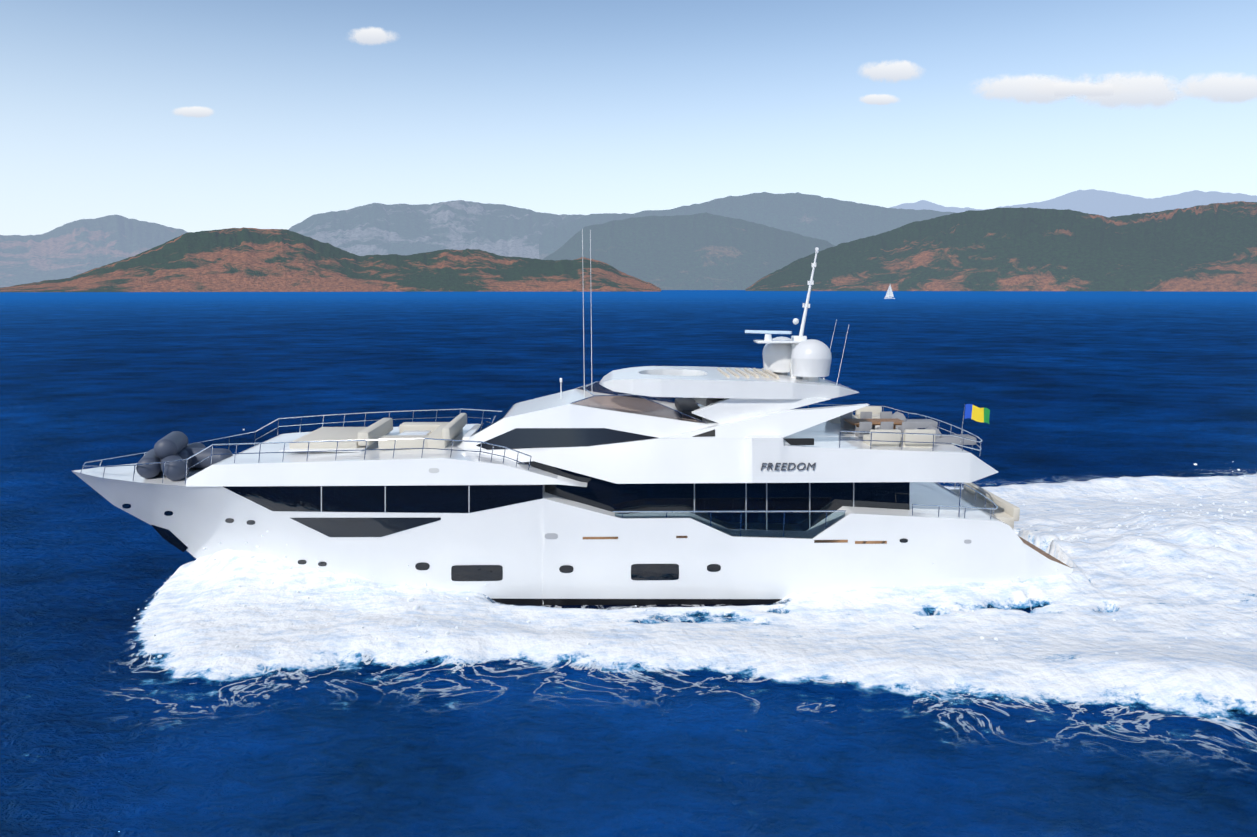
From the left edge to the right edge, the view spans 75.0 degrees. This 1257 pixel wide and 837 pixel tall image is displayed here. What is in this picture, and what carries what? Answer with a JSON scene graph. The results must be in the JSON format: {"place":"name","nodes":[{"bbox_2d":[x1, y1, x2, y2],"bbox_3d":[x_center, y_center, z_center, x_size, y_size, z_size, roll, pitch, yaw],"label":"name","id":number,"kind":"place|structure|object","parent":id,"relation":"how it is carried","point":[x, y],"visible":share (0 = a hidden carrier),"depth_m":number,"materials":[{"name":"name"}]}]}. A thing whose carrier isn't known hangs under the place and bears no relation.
{"place":"outdoors","nodes":[
{"label":"outdoors","id":0,"kind":"place"},
{"bbox_2d":[0,215,188,287],"bbox_3d":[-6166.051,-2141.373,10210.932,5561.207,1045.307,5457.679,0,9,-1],"label":"mountain","id":1,"kind":"structure","parent":0,"point":[71,249],"depth_m":9300.26,"materials":[{"name":"grey stone"}]},
{"bbox_2d":[174,106,212,116],"bbox_3d":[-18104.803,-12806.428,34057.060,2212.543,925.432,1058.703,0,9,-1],"label":"cloud","id":2,"kind":"structure","parent":0,"point":[194,111],"depth_m":34084.32,"materials":[{"name":"white"}]},
{"bbox_2d":[0,227,660,291],"bbox_3d":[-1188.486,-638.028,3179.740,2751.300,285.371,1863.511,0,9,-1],"label":"hill","id":3,"kind":"structure","parent":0,"point":[243,259],"depth_m":2924.80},
{"bbox_2d":[350,27,394,44],"bbox_3d":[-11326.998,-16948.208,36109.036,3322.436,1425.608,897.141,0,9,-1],"label":"cloud","id":4,"kind":"structure","parent":0,"point":[372,36],"depth_m":36126.65,"materials":[{"name":"white"}]},
{"bbox_2d":[288,200,584,258],"bbox_3d":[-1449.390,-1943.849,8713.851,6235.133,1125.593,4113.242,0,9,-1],"label":"grey mountain","id":5,"kind":"structure","parent":0,"point":[408,229],"depth_m":8381.22,"materials":[{"name":"grey stone"}]},
{"bbox_2d":[0,290,1256,836],"bbox_3d":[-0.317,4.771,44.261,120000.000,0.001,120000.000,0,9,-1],"label":"sea water","id":6,"kind":"structure","parent":0,"point":[1060,386],"depth_m":27.86,"materials":[{"name":"blue liquid"}]},
{"bbox_2d":[72,454,1054,603],"bbox_3d":[-2.865,4.898,34.092,39.397,6.402,8.100,0,9,-1],"label":"yacht hull","id":7,"kind":"object","parent":6,"relation":"on","point":[521,549],"visible":0.56,"depth_m":30.34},
{"bbox_2d":[136,431,232,480],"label":"fenders","id":8,"kind":"object","parent":7,"relation":"on","point":[171,446],"visible":0.79,"depth_m":31.71,"materials":[{"name":"grey rubber"}]},
{"bbox_2d":[291,518,440,536],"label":"hull window","id":9,"kind":"structure","parent":7,"relation":"attached to","point":[355,527],"depth_m":29.89,"materials":[{"name":"grey glass"}]},
{"bbox_2d":[186,424,586,486],"bbox_3d":[-9.031,1.412,33.390,14.862,1.153,8.120,0,9,-1],"label":"foredeck","id":10,"kind":"object","parent":7,"relation":"on","point":[386,468],"visible":0.62,"depth_m":29.68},
{"bbox_2d":[289,413,466,449],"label":"yacht foredeck cushions","id":11,"kind":"object","parent":10,"relation":"on","point":[383,427],"visible":0.9,"depth_m":31.99,"materials":[{"name":"beige fabric"}]},
{"bbox_2d":[279,424,480,451],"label":"yacht foredeck mouldings","id":12,"kind":"object","parent":10,"relation":"on","point":[470,432],"visible":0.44,"depth_m":31.88,"materials":[{"name":"white plastic"}]},
{"bbox_2d":[429,468,438,472],"bbox_3d":[-7.108,1.263,33.412,0.378,0.173,7.865,0,9,-1],"label":"hull light","id":13,"kind":"object","parent":10,"relation":"attached to","point":[433,470],"visible":0.62,"depth_m":29.55,"materials":[{"name":"grey plastic"}]},
{"bbox_2d":[321,486,469,512],"bbox_3d":[-8.556,2.296,33.542,5.471,1.022,8.113,0,9,-1],"label":"window mullion","id":14,"kind":"object","parent":7,"relation":"attached to","point":[385,499],"visible":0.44,"depth_m":29.60},
{"bbox_2d":[122,485,907,580],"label":"hull windows","id":15,"kind":"structure","parent":7,"relation":"attached to","point":[431,499],"depth_m":29.67,"materials":[{"name":"black glass"}]},
{"bbox_2d":[80,381,997,537],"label":"yacht railings","id":16,"kind":"object","parent":7,"relation":"attached to","point":[529,465],"visible":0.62,"depth_m":30.16,"materials":[{"name":"silver metal"}]},
{"bbox_2d":[965,404,989,423],"bbox_3d":[13.254,-0.158,31.072,0.950,0.788,0.138,0,9,-1],"label":"flag","id":17,"kind":"object","parent":16,"relation":"attached to","point":[975,413],"visible":1,"depth_m":31.08,"materials":[{"name":"multicoloured fabric"}]},
{"bbox_2d":[492,599,781,604],"bbox_3d":[-1.013,7.240,34.509,27.857,2.361,7.946,0,9,-1],"label":"hull bottom","id":18,"kind":"object","parent":7,"relation":"attached to","point":[629,601],"visible":0.02,"depth_m":30.52,"materials":[{"name":"black paint"}]},
{"bbox_2d":[522,461,909,530],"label":"main deck windows","id":19,"kind":"structure","parent":7,"relation":"on","point":[604,495],"depth_m":30.86,"materials":[{"name":"black glass"}]},
{"bbox_2d":[694,482,853,529],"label":"window mullions","id":20,"kind":"object","parent":19,"relation":"attached to","point":[766,503],"visible":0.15,"depth_m":30.90,"materials":[{"name":"grey metal"}]},
{"bbox_2d":[615,512,842,537],"bbox_3d":[3.634,3.317,33.996,8.462,1.070,7.980,0,9,-1],"label":"yacht side glass","id":21,"kind":"object","parent":7,"relation":"attached to","point":[751,518],"visible":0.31,"depth_m":30.08,"materials":[{"name":"black glass"}]},
{"bbox_2d":[465,421,997,483],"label":"upper deck","id":22,"kind":"structure","parent":7,"relation":"on","point":[696,460],"depth_m":30.08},
{"bbox_2d":[457,389,718,449],"bbox_3d":[-1.215,-0.034,33.347,11.177,1.803,5.900,0,9,-1],"label":"upper superstructure","id":23,"kind":"object","parent":22,"relation":"on","point":[556,410],"visible":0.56,"depth_m":31.02,"materials":[{"name":"white plastic"}]},
{"bbox_2d":[460,405,512,441],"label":"window","id":24,"kind":"structure","parent":23,"relation":"attached to","point":[500,415],"depth_m":33.15,"materials":[{"name":"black glass"}]},
{"bbox_2d":[476,428,656,449],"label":"side window","id":25,"kind":"structure","parent":23,"relation":"attached to","point":[518,438],"depth_m":30.83,"materials":[{"name":"black glass"}]},
{"bbox_2d":[575,383,702,422],"bbox_3d":[0.351,-0.706,33.278,5.217,1.123,4.800,0,9,-1],"label":"windshield","id":26,"kind":"object","parent":23,"relation":"on","point":[609,392],"visible":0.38,"depth_m":31.00,"materials":[{"name":"brown glass"}]},
{"bbox_2d":[675,398,723,420],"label":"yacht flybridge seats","id":27,"kind":"object","parent":23,"relation":"on","point":[687,406],"visible":0.33,"depth_m":33.06,"materials":[{"name":"grey"}]},
{"bbox_2d":[599,366,858,398],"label":"hardtop roof","id":28,"kind":"structure","parent":23,"relation":"on","point":[683,381],"depth_m":30.85,"materials":[{"name":"white plastic"}]},
{"bbox_2d":[560,229,848,400],"bbox_3d":[2.974,-3.891,32.834,11.507,7.300,2.560,0,9,-1],"label":"mast and antennas","id":29,"kind":"object","parent":28,"relation":"on","point":[794,341],"visible":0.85,"depth_m":32.81,"materials":[{"name":"white metal"}]},
{"bbox_2d":[745,330,791,333],"bbox_3d":[5.620,-3.476,32.963,1.900,0.120,0.220,5,10,26],"label":"radar antenna","id":30,"kind":"object","parent":29,"relation":"attached to","point":[767,332],"visible":1,"depth_m":32.88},
{"bbox_2d":[717,368,779,378],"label":"roof louvers","id":31,"kind":"object","parent":28,"relation":"attached to","point":[776,376],"visible":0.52,"depth_m":32.83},
{"bbox_2d":[762,337,831,381],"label":"satellite domes","id":32,"kind":"structure","parent":28,"relation":"on","point":[811,360],"depth_m":31.92,"materials":[{"name":"white plastic"}]},
{"bbox_2d":[693,429,813,444],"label":"side vents","id":33,"kind":"object","parent":22,"relation":"attached to","point":[800,441],"visible":0.52,"depth_m":29.80,"materials":[{"name":"black"}]},
{"bbox_2d":[664,404,868,438],"bbox_3d":[5.036,-0.350,33.446,7.781,1.230,6.640,0,9,-1],"label":"superstructure side panel","id":34,"kind":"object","parent":22,"relation":"on","point":[783,423],"depth_m":30.45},
{"bbox_2d":[761,463,815,469],"bbox_3d":[5.824,1.749,29.872,2.011,0.279,0.040,0,9,-1],"label":"yacht name lettering","id":35,"kind":"object","parent":22,"relation":"attached to","point":[788,466],"visible":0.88,"depth_m":29.85,"materials":[{"name":"grey"}]},
{"bbox_2d":[844,419,902,428],"bbox_3d":[10.169,0.427,33.693,2.300,0.655,1.300,0,9,-1],"label":"table","id":36,"kind":"object","parent":22,"relation":"on","point":[873,421],"visible":0.67,"depth_m":33.59,"materials":[{"name":"brown wood"}]},
{"bbox_2d":[828,406,935,447],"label":"yacht upper deck sofas","id":37,"kind":"object","parent":22,"relation":"on","point":[911,439],"visible":0.5,"depth_m":30.58,"materials":[{"name":"beige fabric"}]},
{"bbox_2d":[840,411,976,444],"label":"yacht upper deck chairs","id":38,"kind":"object","parent":22,"relation":"on","point":[911,424],"visible":0.67,"depth_m":32.38,"materials":[{"name":"beige fabric"}]},
{"bbox_2d":[583,536,886,543],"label":"teak hull strips","id":39,"kind":"object","parent":7,"relation":"attached to","point":[846,541],"visible":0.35,"depth_m":30.17,"materials":[{"name":"brown wood"}]},
{"bbox_2d":[545,533,970,543],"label":"yacht hull vents","id":40,"kind":"object","parent":7,"relation":"attached to","point":[551,535],"visible":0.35,"depth_m":29.90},
{"bbox_2d":[949,482,1019,528],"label":"staircase","id":41,"kind":"structure","parent":7,"relation":"on","point":[1006,512],"depth_m":33.57,"materials":[{"name":"beige"}]},
{"bbox_2d":[1018,536,1072,573],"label":"swim platform","id":42,"kind":"structure","parent":7,"relation":"attached to","point":[1049,561],"depth_m":31.03,"materials":[{"name":"white plastic"}]},
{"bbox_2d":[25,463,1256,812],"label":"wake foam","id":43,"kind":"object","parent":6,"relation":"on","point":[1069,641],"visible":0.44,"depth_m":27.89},
{"bbox_2d":[133,429,1256,717],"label":"wake spray","id":44,"kind":"object","parent":6,"relation":"on","point":[415,607],"visible":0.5,"depth_m":30.24,"materials":[{"name":"white liquid"}]},
{"bbox_2d":[0,0,1256,235],"label":"sky","id":45,"kind":"structure","parent":0,"point":[569,107],"materials":[{"name":"blue"}]},
{"bbox_2d":[543,212,834,289],"bbox_3d":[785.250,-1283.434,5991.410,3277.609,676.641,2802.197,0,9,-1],"label":"hills","id":46,"kind":"structure","parent":0,"point":[704,251],"depth_m":5582.08,"materials":[{"name":"grey stone"}]},
{"bbox_2d":[539,192,954,259],"bbox_3d":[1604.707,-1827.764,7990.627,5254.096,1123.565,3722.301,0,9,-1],"label":"hills","id":47,"kind":"structure","parent":0,"point":[835,222],"depth_m":8035.43,"materials":[{"name":"grey stone"}]},
{"bbox_2d":[682,397,829,422],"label":"yacht hardtop struts","id":48,"kind":"object","parent":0,"point":[726,410],"visible":0.44,"depth_m":30.93,"materials":[{"name":"white plastic"}]},
{"bbox_2d":[860,94,897,104],"bbox_3d":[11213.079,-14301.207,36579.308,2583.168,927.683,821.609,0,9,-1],"label":"cloud","id":49,"kind":"structure","parent":0,"point":[883,99],"depth_m":36596.01,"materials":[{"name":"white"}]},
{"bbox_2d":[885,285,893,296],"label":"sailboat sails","id":50,"kind":"object","parent":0,"point":[890,294],"visible":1,"depth_m":896.78},
{"bbox_2d":[861,61,919,81],"bbox_3d":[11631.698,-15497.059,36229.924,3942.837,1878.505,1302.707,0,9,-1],"label":"cloud","id":51,"kind":"structure","parent":0,"point":[896,71],"depth_m":36249.00,"materials":[{"name":"white"}]},
{"bbox_2d":[745,201,1256,291],"bbox_3d":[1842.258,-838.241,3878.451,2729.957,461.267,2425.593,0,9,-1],"label":"hill","id":52,"kind":"structure","parent":0,"point":[1211,247],"depth_m":3425.23,"materials":[{"name":"green plant"}]},
{"bbox_2d":[976,75,1079,103],"bbox_3d":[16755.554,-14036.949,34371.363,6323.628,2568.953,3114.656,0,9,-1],"label":"cloud","id":53,"kind":"structure","parent":0,"point":[1035,88],"depth_m":34461.94,"materials":[{"name":"white"}]},
{"bbox_2d":[890,189,1256,216],"bbox_3d":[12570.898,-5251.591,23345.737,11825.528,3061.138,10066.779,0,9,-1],"label":"blue mountain","id":54,"kind":"structure","parent":0,"point":[1101,202],"depth_m":23404.62,"materials":[{"name":"blue stone"}]},
{"bbox_2d":[1037,75,1165,95],"bbox_3d":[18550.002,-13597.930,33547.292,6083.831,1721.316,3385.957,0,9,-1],"label":"cloud","id":55,"kind":"structure","parent":0,"point":[1069,89],"depth_m":33558.83,"materials":[{"name":"white"}]},
{"bbox_2d":[1078,74,1188,107],"bbox_3d":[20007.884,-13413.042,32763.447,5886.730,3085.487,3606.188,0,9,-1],"label":"cloud","id":56,"kind":"structure","parent":0,"point":[1143,90],"depth_m":32670.01,"materials":[{"name":"white"}]},
{"bbox_2d":[1168,73,1256,102],"bbox_3d":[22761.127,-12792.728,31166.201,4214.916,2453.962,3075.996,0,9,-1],"label":"cloud","id":57,"kind":"structure","parent":0,"point":[1219,87],"depth_m":31257.57,"materials":[{"name":"white"}]}
]}

